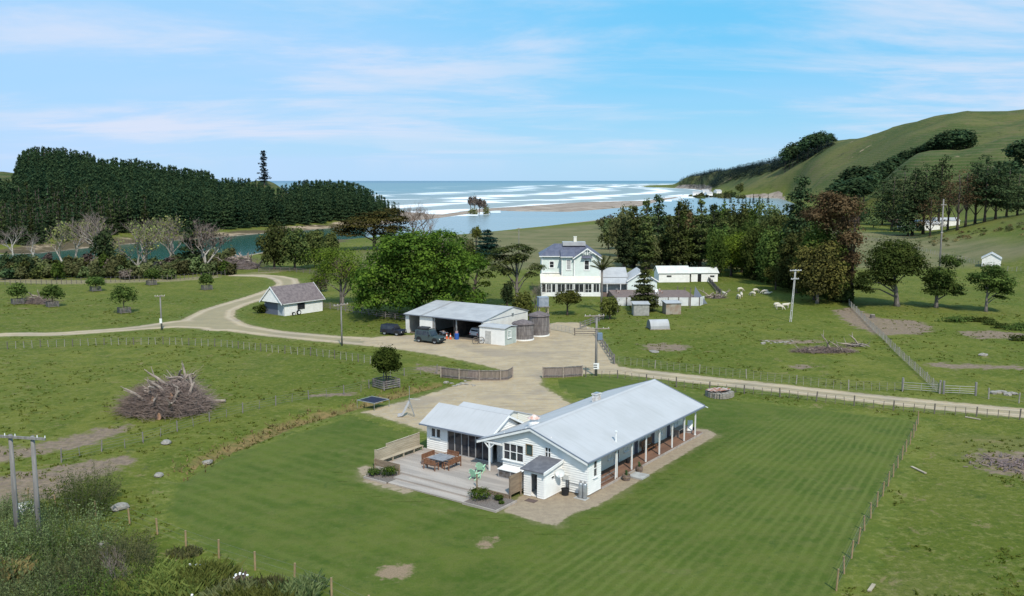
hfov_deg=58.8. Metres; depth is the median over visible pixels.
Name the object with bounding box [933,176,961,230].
belt pine
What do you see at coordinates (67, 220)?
plantation pine
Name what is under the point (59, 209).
plantation pine
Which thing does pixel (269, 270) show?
rail fence
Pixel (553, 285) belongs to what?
verandah window
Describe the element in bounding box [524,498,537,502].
doormat
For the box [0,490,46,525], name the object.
willow shrub
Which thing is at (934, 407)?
wire fence
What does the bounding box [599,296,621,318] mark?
garden bush
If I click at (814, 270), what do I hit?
hedge cypress
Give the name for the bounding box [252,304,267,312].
garage shrub
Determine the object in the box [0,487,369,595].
wire fence
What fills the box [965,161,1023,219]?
belt pine
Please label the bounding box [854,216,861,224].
valley bush
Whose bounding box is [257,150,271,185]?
norfolk pine
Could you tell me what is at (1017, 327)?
nettle patch
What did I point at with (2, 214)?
plantation pine
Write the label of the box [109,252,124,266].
bank bush
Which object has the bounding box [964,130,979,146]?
valley pine
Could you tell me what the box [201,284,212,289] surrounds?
tree guard
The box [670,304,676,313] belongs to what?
door
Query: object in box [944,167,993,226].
belt pine
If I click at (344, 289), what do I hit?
thorn tree
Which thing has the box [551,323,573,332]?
farm gate
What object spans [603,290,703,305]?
terrace
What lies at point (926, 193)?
belt pine
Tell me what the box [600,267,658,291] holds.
house wing
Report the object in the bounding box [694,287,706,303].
shade sail
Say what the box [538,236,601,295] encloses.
two storey house
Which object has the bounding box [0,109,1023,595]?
ground
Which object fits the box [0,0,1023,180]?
sky
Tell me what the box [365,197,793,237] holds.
lagoon water
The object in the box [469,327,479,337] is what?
parked wagon
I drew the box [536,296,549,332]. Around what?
tank stand
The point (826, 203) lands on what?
rusty tree
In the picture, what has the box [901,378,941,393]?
farm gate
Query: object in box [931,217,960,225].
farm building
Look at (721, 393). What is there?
ruined tank
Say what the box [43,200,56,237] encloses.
plantation pine
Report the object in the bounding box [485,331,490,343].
door
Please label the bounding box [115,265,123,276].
bank bush
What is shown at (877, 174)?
valley pine
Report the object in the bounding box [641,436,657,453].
verandah bench
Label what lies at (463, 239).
lagoon bush
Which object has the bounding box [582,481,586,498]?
gas bottle
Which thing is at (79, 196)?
plantation pine
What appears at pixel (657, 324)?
animal shelter
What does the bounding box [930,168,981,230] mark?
belt pine
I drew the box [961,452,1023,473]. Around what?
burnt wood
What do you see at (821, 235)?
hedge tree
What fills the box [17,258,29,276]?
bank bush
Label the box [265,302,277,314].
door
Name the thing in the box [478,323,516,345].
lean to hut
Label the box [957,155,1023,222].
belt pine
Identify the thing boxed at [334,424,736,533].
gravel path
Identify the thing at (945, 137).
valley pine
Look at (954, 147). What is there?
valley pine
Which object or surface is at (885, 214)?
belt pine
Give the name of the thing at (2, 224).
plantation pine
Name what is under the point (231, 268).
bank bush
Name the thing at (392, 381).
tree guard
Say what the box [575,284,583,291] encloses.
verandah window
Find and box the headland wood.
[679,140,835,188]
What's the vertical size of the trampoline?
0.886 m
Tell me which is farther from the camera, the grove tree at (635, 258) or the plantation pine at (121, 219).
the plantation pine at (121, 219)
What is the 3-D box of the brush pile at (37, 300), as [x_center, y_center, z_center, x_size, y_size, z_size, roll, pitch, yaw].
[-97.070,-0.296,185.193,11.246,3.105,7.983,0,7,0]
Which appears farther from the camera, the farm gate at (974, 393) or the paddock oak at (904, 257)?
the paddock oak at (904, 257)
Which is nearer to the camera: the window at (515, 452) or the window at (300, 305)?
the window at (515, 452)
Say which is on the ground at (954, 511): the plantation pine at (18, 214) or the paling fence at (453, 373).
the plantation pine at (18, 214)
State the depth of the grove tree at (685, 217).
309.35 m
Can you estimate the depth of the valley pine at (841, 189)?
679.88 m
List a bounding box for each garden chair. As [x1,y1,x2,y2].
[469,469,480,480]
[475,462,485,473]
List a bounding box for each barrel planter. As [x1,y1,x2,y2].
[622,470,630,480]
[636,462,642,471]
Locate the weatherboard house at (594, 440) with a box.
[363,379,707,512]
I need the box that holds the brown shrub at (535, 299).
[529,281,547,307]
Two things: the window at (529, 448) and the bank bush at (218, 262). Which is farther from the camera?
the bank bush at (218, 262)
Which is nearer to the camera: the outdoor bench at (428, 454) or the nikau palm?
the outdoor bench at (428, 454)
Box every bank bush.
[0,251,10,263]
[0,268,16,278]
[6,262,13,267]
[7,255,18,263]
[12,254,30,264]
[13,265,31,278]
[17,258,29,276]
[27,257,36,276]
[29,254,41,266]
[29,268,42,278]
[34,263,45,273]
[35,258,51,264]
[41,251,52,260]
[42,264,54,277]
[48,258,60,265]
[50,261,65,279]
[62,255,72,263]
[63,257,79,264]
[64,260,75,277]
[67,261,76,276]
[72,261,84,277]
[78,266,87,277]
[80,253,94,263]
[87,256,100,278]
[98,251,108,267]
[99,267,109,277]
[105,259,118,277]
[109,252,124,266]
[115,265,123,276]
[117,269,136,278]
[121,254,127,268]
[126,257,140,268]
[127,265,141,278]
[138,261,153,277]
[147,256,160,262]
[149,263,162,278]
[159,268,176,278]
[160,256,177,262]
[160,263,170,276]
[166,258,178,267]
[169,261,179,272]
[175,260,191,274]
[184,255,201,273]
[201,261,217,274]
[206,255,219,262]
[207,247,217,256]
[208,260,222,273]
[217,260,229,273]
[219,249,230,260]
[219,264,229,274]
[226,244,236,259]
[226,261,237,274]
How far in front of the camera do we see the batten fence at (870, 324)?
134.38 m
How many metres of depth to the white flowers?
56.15 m
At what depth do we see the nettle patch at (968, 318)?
162.65 m
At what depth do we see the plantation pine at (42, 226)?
359.20 m
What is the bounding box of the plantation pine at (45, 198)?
[43,195,47,219]
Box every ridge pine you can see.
[778,146,792,172]
[785,143,797,168]
[789,142,797,166]
[795,144,803,162]
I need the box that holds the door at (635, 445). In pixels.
[633,440,638,454]
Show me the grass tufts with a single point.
(450, 385)
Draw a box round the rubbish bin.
[561,487,569,495]
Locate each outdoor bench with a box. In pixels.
[421,450,438,463]
[423,458,438,470]
[443,449,458,457]
[444,456,460,470]
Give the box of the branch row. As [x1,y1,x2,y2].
[785,331,860,354]
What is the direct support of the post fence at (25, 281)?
on the ground at (954, 511)
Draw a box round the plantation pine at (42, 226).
[38,207,47,242]
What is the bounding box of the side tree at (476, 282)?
[459,247,496,297]
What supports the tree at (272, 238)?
on the ground at (954, 511)
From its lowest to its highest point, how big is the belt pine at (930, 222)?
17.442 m
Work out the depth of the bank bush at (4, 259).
247.42 m
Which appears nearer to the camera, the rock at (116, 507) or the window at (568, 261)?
the rock at (116, 507)
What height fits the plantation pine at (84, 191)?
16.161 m
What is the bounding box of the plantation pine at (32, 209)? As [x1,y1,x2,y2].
[28,198,36,222]
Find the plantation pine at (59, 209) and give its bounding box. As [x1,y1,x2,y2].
[55,195,62,223]
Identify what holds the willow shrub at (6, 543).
on the ground at (954, 511)
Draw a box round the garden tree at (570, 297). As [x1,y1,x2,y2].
[552,290,582,314]
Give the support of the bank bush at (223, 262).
on the ground at (954, 511)
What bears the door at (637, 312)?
in the garden hut at (640, 308)
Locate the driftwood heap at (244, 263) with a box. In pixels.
[216,252,268,269]
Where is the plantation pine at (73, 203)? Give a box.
[71,200,78,231]
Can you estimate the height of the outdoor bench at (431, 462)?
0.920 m
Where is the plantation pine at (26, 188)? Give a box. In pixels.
[23,182,34,208]
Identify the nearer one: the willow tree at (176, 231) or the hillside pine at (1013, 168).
the willow tree at (176, 231)
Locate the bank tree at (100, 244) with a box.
[88,225,116,258]
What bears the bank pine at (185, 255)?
on the ground at (954, 511)
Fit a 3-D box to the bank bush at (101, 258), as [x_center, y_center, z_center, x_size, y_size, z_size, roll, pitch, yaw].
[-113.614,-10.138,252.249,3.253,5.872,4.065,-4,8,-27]
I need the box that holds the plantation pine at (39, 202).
[38,199,45,235]
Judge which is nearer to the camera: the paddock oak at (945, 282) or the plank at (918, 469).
the plank at (918, 469)
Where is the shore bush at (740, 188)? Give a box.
[735,186,743,191]
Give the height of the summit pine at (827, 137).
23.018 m
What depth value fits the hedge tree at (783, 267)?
203.21 m
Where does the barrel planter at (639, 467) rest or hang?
on the gravel path
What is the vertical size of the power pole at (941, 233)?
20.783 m
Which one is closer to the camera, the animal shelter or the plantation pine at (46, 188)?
the animal shelter
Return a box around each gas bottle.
[578,480,582,497]
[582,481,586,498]
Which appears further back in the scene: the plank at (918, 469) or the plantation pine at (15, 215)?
the plantation pine at (15, 215)
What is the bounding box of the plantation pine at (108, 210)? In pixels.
[105,191,119,231]
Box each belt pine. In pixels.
[860,179,898,224]
[862,172,921,229]
[874,165,929,222]
[886,168,936,234]
[887,200,926,235]
[895,162,951,233]
[910,155,961,222]
[913,197,953,235]
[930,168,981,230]
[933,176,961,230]
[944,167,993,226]
[945,162,1014,223]
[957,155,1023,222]
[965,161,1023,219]
[979,162,1022,216]
[992,169,1023,215]
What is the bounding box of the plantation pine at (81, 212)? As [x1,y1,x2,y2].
[77,199,87,235]
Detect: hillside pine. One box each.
[993,160,1023,184]
[1001,140,1023,158]
[1005,142,1023,160]
[1014,159,1023,173]
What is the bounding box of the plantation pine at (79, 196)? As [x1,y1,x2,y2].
[77,186,84,215]
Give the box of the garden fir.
[629,262,662,309]
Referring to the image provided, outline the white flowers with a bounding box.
[189,563,247,595]
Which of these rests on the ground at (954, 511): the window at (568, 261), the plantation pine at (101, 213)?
the plantation pine at (101, 213)
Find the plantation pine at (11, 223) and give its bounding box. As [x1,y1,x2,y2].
[5,207,16,243]
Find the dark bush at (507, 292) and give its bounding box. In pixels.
[500,279,513,305]
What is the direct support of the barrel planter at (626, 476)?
on the gravel path
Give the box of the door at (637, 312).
[634,305,640,315]
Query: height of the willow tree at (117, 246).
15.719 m
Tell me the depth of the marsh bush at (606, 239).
332.18 m
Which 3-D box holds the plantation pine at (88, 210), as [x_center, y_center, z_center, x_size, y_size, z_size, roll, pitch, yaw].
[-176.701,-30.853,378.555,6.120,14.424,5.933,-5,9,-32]
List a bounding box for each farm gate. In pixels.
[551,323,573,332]
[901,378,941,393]
[942,381,977,395]
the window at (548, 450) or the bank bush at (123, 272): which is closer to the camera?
the window at (548, 450)
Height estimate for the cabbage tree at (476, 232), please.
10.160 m
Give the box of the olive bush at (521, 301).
[510,289,534,319]
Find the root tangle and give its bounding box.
[163,362,202,388]
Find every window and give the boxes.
[297,302,304,309]
[430,427,440,439]
[502,441,523,463]
[526,444,532,455]
[545,447,550,456]
[549,261,553,267]
[552,284,555,291]
[557,284,564,291]
[566,259,570,269]
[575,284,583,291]
[584,260,589,270]
[593,284,598,291]
[593,460,598,478]
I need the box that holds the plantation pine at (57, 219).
[52,208,60,237]
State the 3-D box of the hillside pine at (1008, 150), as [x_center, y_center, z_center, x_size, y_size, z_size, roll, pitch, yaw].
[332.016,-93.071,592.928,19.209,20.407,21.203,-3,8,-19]
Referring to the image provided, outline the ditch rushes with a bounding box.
[158,381,427,480]
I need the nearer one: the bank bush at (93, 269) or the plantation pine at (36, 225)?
the bank bush at (93, 269)
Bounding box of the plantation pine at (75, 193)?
[71,183,82,215]
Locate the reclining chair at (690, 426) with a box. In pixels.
[687,420,692,432]
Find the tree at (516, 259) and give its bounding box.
[485,243,546,305]
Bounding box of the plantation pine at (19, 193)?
[14,181,23,207]
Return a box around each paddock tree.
[4,281,27,301]
[39,283,64,305]
[84,276,105,287]
[107,283,138,311]
[140,267,159,281]
[198,273,214,288]
[371,344,402,387]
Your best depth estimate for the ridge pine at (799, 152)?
1460.23 m
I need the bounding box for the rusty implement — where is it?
[472,337,484,343]
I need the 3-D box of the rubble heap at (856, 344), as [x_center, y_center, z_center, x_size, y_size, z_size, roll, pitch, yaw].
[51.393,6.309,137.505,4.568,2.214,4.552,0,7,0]
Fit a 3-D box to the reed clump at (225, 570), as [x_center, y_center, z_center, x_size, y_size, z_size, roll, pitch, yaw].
[-19.070,17.275,55.966,4.788,1.480,4.667,0,7,0]
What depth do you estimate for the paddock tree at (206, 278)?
208.72 m
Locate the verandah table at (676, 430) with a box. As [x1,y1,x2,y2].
[673,424,688,436]
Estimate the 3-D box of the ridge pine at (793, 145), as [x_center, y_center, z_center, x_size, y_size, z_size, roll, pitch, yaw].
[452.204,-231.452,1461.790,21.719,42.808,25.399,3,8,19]
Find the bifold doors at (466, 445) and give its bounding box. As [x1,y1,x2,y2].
[447,431,487,461]
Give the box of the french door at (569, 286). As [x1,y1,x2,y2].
[567,284,572,290]
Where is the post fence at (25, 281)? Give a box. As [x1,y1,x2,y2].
[5,270,225,284]
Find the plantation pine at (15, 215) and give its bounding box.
[10,205,19,240]
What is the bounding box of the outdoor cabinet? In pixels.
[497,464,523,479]
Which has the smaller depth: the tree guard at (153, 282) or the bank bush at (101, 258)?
the tree guard at (153, 282)
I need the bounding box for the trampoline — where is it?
[357,396,388,410]
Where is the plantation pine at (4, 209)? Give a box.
[3,208,7,231]
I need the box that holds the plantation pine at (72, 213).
[68,203,80,237]
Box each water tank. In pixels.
[512,319,534,340]
[528,311,549,336]
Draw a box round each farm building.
[925,221,939,229]
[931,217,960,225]
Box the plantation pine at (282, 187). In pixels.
[280,185,283,208]
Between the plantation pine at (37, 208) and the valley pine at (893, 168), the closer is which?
the plantation pine at (37, 208)
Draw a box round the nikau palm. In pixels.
[590,255,613,311]
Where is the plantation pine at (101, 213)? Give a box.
[96,200,109,226]
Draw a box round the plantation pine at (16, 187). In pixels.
[13,185,19,211]
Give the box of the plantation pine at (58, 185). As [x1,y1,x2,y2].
[54,184,64,211]
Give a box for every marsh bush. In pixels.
[594,216,608,226]
[598,232,613,248]
[599,225,612,233]
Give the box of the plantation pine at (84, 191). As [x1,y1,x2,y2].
[82,189,89,215]
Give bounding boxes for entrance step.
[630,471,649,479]
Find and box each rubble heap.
[699,289,730,298]
[837,334,870,346]
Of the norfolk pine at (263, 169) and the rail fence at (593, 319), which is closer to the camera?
the rail fence at (593, 319)
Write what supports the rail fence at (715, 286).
on the ground at (954, 511)
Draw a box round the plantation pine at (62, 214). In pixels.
[58,205,74,240]
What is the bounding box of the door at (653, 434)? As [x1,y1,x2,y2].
[650,432,654,443]
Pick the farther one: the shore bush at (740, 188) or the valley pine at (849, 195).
the shore bush at (740, 188)
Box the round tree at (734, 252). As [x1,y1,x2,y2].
[706,231,747,275]
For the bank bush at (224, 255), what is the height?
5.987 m
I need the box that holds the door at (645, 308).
[642,305,648,315]
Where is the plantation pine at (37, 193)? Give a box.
[36,191,42,225]
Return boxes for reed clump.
[0,551,39,589]
[95,570,177,595]
[106,555,195,590]
[140,561,218,595]
[164,554,247,589]
[165,545,202,559]
[171,556,222,568]
[199,575,265,595]
[204,577,296,595]
[218,562,251,580]
[232,568,296,592]
[267,575,324,595]
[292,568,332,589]
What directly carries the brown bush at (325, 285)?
on the ground at (954, 511)
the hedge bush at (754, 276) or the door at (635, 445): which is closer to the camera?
the door at (635, 445)
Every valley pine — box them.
[823,179,847,195]
[836,177,866,199]
[838,165,878,195]
[843,186,855,207]
[844,179,874,197]
[847,166,880,195]
[855,169,884,182]
[856,173,882,201]
[867,166,888,177]
[872,160,896,178]
[874,161,895,173]
[887,157,901,166]
[887,158,906,165]
[897,150,912,159]
[924,138,945,150]
[928,133,949,147]
[932,133,956,148]
[934,129,963,149]
[940,129,962,149]
[942,132,969,146]
[947,129,970,146]
[947,144,958,149]
[955,129,980,148]
[962,142,971,149]
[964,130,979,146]
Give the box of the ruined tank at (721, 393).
[705,387,733,398]
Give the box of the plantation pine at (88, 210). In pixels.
[85,208,94,240]
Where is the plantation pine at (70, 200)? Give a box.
[67,198,81,234]
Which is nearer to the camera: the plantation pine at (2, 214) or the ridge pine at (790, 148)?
the plantation pine at (2, 214)
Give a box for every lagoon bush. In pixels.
[457,234,469,254]
[465,238,476,254]
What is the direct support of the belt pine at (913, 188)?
on the ground at (954, 511)
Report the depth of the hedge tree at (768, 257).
215.69 m
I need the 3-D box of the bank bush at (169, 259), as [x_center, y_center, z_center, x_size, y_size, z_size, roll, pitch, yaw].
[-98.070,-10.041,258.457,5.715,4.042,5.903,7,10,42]
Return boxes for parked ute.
[380,323,406,335]
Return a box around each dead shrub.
[100,546,125,571]
[100,555,132,580]
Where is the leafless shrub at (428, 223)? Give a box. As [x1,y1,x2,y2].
[420,221,434,240]
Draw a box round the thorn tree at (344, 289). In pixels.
[331,259,354,303]
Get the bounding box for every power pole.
[0,433,45,541]
[155,295,162,329]
[333,303,347,345]
[584,314,609,375]
[789,269,801,321]
[939,199,943,266]
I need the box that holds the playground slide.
[397,399,414,416]
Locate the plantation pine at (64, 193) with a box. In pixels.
[61,184,69,213]
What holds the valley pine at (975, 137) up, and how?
on the ground at (954, 511)
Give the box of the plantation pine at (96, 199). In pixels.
[93,190,99,219]
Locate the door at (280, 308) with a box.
[278,303,283,315]
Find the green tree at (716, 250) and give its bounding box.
[703,228,730,276]
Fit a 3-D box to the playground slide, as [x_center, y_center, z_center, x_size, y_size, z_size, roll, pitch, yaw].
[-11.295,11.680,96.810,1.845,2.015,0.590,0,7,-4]
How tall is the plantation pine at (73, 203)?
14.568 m
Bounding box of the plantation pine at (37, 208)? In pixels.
[31,207,46,241]
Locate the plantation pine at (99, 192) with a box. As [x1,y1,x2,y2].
[95,190,108,223]
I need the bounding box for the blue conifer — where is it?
[474,229,501,257]
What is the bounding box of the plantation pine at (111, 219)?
[108,205,118,234]
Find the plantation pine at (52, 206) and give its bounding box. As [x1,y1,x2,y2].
[48,196,55,227]
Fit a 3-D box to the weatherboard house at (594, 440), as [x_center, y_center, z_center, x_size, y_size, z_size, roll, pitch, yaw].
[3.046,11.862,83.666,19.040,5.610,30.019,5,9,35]
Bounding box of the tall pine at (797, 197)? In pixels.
[777,175,819,248]
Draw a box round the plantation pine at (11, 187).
[9,184,14,205]
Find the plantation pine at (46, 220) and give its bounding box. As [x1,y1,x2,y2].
[43,206,51,237]
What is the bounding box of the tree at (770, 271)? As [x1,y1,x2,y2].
[761,263,786,289]
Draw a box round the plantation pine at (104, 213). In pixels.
[100,201,111,237]
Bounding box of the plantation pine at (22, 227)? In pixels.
[17,212,29,245]
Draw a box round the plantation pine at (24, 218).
[18,204,30,239]
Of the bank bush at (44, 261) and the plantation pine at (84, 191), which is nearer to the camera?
the bank bush at (44, 261)
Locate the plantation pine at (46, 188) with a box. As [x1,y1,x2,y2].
[43,183,53,211]
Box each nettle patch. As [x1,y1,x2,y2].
[933,317,968,322]
[944,315,973,321]
[959,316,983,321]
[974,316,995,321]
[981,320,999,324]
[990,321,1011,328]
[1001,324,1023,330]
[1008,334,1023,340]
[1010,321,1023,326]
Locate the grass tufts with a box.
[0,297,1023,595]
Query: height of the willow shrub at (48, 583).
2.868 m
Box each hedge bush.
[741,265,754,276]
[749,272,757,279]
[756,272,770,281]
[834,286,854,302]
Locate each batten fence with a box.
[7,337,370,363]
[613,356,903,391]
[849,299,940,393]
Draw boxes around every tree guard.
[11,298,23,303]
[45,301,58,307]
[89,286,100,291]
[117,306,130,313]
[146,280,156,285]
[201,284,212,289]
[372,376,399,390]
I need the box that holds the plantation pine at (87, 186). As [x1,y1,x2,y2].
[85,184,90,210]
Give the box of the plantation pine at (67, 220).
[64,203,72,236]
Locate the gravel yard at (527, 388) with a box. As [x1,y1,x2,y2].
[344,321,637,445]
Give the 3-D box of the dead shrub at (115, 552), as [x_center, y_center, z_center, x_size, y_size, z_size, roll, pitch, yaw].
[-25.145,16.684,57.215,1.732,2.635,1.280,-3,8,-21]
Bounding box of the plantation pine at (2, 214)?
[0,200,7,226]
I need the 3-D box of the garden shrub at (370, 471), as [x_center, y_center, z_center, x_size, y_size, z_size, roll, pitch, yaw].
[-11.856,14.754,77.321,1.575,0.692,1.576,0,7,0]
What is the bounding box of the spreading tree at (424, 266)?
[342,227,489,316]
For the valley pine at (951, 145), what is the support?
on the ground at (954, 511)
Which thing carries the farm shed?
on the gravel yard at (527, 388)
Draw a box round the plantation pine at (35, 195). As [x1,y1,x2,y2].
[33,186,38,212]
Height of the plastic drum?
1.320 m
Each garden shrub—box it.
[364,467,380,474]
[376,465,398,476]
[468,486,495,500]
[492,493,503,499]
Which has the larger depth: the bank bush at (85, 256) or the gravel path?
the bank bush at (85, 256)
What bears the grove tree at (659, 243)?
on the ground at (954, 511)
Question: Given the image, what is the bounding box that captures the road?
[0,274,1023,421]
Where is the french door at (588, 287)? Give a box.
[585,284,591,291]
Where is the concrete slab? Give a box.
[574,495,588,500]
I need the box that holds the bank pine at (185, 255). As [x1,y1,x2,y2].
[173,220,211,272]
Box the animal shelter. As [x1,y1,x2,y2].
[646,319,669,329]
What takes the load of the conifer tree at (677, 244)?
on the ground at (954, 511)
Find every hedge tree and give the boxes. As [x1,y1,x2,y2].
[735,223,769,279]
[753,222,792,285]
[767,207,801,234]
[772,225,811,292]
[789,219,831,236]
[789,223,841,299]
[825,228,858,287]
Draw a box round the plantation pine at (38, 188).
[36,185,43,211]
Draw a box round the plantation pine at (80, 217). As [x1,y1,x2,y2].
[77,203,84,233]
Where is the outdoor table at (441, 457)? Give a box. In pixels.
[428,453,454,468]
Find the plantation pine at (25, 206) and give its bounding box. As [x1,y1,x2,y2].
[23,203,30,235]
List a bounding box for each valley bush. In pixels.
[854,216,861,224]
[864,216,879,227]
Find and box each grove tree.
[608,207,627,256]
[617,236,639,267]
[620,205,637,225]
[634,231,663,268]
[649,212,674,236]
[656,232,674,265]
[666,227,699,265]
[673,197,693,230]
[677,208,703,230]
[689,220,712,266]
[699,209,723,229]
[704,222,731,271]
[709,201,727,219]
[728,199,752,233]
[728,213,756,272]
[740,195,762,223]
[753,196,778,227]
[756,213,775,229]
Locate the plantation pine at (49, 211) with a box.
[46,198,52,231]
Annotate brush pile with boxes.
[13,291,62,304]
[104,367,226,423]
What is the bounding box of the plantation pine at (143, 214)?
[140,195,152,234]
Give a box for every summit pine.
[792,134,818,158]
[808,134,825,148]
[814,130,828,149]
[822,135,832,143]
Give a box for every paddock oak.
[849,236,939,306]
[918,252,968,307]
[959,262,1022,311]
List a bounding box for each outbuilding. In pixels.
[653,266,690,282]
[689,267,718,281]
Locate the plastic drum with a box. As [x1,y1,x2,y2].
[455,331,458,339]
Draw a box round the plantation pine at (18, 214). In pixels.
[16,203,20,236]
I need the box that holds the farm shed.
[404,300,528,339]
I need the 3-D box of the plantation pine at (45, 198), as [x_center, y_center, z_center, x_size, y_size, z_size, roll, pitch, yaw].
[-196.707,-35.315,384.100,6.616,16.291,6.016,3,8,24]
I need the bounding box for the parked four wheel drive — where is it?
[414,326,445,343]
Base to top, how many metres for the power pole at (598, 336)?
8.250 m
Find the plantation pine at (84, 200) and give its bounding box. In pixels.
[78,186,86,218]
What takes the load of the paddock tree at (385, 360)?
on the ground at (954, 511)
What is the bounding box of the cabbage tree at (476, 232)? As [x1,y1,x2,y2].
[469,225,482,248]
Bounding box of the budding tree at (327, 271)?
[294,242,370,303]
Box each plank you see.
[867,583,875,591]
[910,466,926,473]
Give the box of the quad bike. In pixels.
[439,331,448,336]
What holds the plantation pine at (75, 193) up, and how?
on the ground at (954, 511)
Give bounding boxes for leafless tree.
[402,200,433,230]
[409,208,437,233]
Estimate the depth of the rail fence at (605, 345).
132.22 m
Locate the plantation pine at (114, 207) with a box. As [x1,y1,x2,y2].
[111,193,125,229]
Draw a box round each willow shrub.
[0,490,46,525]
[0,492,74,552]
[0,511,51,569]
[0,514,98,586]
[0,546,93,595]
[0,547,120,595]
[9,499,129,566]
[21,466,116,528]
[21,563,154,595]
[36,535,155,595]
[54,457,127,506]
[84,524,161,568]
[109,554,173,580]
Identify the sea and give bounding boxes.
[220,181,700,216]
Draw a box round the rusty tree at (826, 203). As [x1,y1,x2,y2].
[795,188,880,294]
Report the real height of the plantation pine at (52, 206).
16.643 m
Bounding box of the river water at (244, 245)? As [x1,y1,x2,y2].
[0,228,366,260]
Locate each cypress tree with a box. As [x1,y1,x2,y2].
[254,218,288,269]
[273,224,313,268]
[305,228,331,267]
[324,231,339,263]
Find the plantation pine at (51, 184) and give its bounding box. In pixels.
[49,182,55,207]
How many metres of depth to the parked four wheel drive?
140.73 m
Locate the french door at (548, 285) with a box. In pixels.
[547,284,550,291]
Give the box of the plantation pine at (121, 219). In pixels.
[116,195,128,232]
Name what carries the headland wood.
on the ground at (954, 511)
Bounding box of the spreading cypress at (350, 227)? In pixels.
[326,207,423,249]
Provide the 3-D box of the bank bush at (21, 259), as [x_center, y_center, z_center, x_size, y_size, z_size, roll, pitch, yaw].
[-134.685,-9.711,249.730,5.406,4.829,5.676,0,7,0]
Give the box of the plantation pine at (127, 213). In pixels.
[118,190,137,232]
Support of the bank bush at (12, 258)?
on the ground at (954, 511)
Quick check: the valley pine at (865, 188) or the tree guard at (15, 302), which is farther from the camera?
the valley pine at (865, 188)
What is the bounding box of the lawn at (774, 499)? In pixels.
[137,377,939,595]
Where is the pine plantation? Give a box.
[0,146,400,232]
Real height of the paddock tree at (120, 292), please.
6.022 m
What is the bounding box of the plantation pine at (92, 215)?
[90,205,96,229]
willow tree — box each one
[0,226,26,254]
[23,231,37,254]
[43,220,75,260]
[57,217,96,256]
[65,211,115,245]
[70,216,111,258]
[109,219,165,266]
[122,217,171,261]
[147,214,187,255]
[150,215,179,255]
[174,217,221,257]
[183,218,237,263]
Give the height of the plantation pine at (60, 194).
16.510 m
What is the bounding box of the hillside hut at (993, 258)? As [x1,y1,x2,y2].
[981,252,1001,265]
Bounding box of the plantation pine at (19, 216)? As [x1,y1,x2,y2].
[15,203,30,244]
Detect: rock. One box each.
[110,502,129,511]
[154,472,163,477]
[161,439,171,444]
[202,459,212,464]
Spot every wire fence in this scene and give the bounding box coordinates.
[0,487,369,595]
[60,364,437,462]
[585,367,1021,419]
[835,411,918,590]
[869,237,1017,270]
[988,388,1022,402]
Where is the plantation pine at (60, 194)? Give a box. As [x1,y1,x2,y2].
[57,193,65,219]
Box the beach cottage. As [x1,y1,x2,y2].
[692,191,699,195]
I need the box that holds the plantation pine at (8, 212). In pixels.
[0,203,14,241]
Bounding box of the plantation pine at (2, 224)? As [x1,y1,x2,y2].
[0,204,9,242]
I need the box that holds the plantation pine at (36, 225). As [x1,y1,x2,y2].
[31,209,42,243]
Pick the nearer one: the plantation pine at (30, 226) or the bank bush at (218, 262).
the bank bush at (218, 262)
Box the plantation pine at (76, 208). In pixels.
[74,200,79,219]
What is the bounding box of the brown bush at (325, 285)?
[311,274,328,291]
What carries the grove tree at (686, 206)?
on the ground at (954, 511)
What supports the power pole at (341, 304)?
on the ground at (954, 511)
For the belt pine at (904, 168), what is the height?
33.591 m
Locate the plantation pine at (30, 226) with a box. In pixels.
[27,206,37,240]
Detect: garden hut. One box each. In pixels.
[631,301,649,315]
[661,300,681,314]
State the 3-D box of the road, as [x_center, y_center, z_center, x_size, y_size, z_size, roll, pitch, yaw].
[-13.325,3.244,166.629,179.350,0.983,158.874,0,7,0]
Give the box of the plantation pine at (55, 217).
[50,201,59,236]
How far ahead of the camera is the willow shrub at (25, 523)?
63.48 m
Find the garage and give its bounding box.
[259,282,324,315]
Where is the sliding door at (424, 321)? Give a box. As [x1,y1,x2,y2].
[420,316,432,328]
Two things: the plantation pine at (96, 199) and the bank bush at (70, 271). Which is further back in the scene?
the plantation pine at (96, 199)
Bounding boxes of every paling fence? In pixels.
[440,366,512,380]
[542,365,582,377]
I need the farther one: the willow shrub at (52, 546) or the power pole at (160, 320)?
the power pole at (160, 320)
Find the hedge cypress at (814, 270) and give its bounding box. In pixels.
[786,236,853,303]
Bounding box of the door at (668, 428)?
[666,424,670,437]
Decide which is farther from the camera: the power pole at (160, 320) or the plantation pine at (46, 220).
the plantation pine at (46, 220)
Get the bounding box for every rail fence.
[258,267,338,276]
[322,301,405,320]
[574,328,594,334]
[580,307,617,328]
[595,327,614,363]
[708,277,720,294]
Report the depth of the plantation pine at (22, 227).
348.27 m

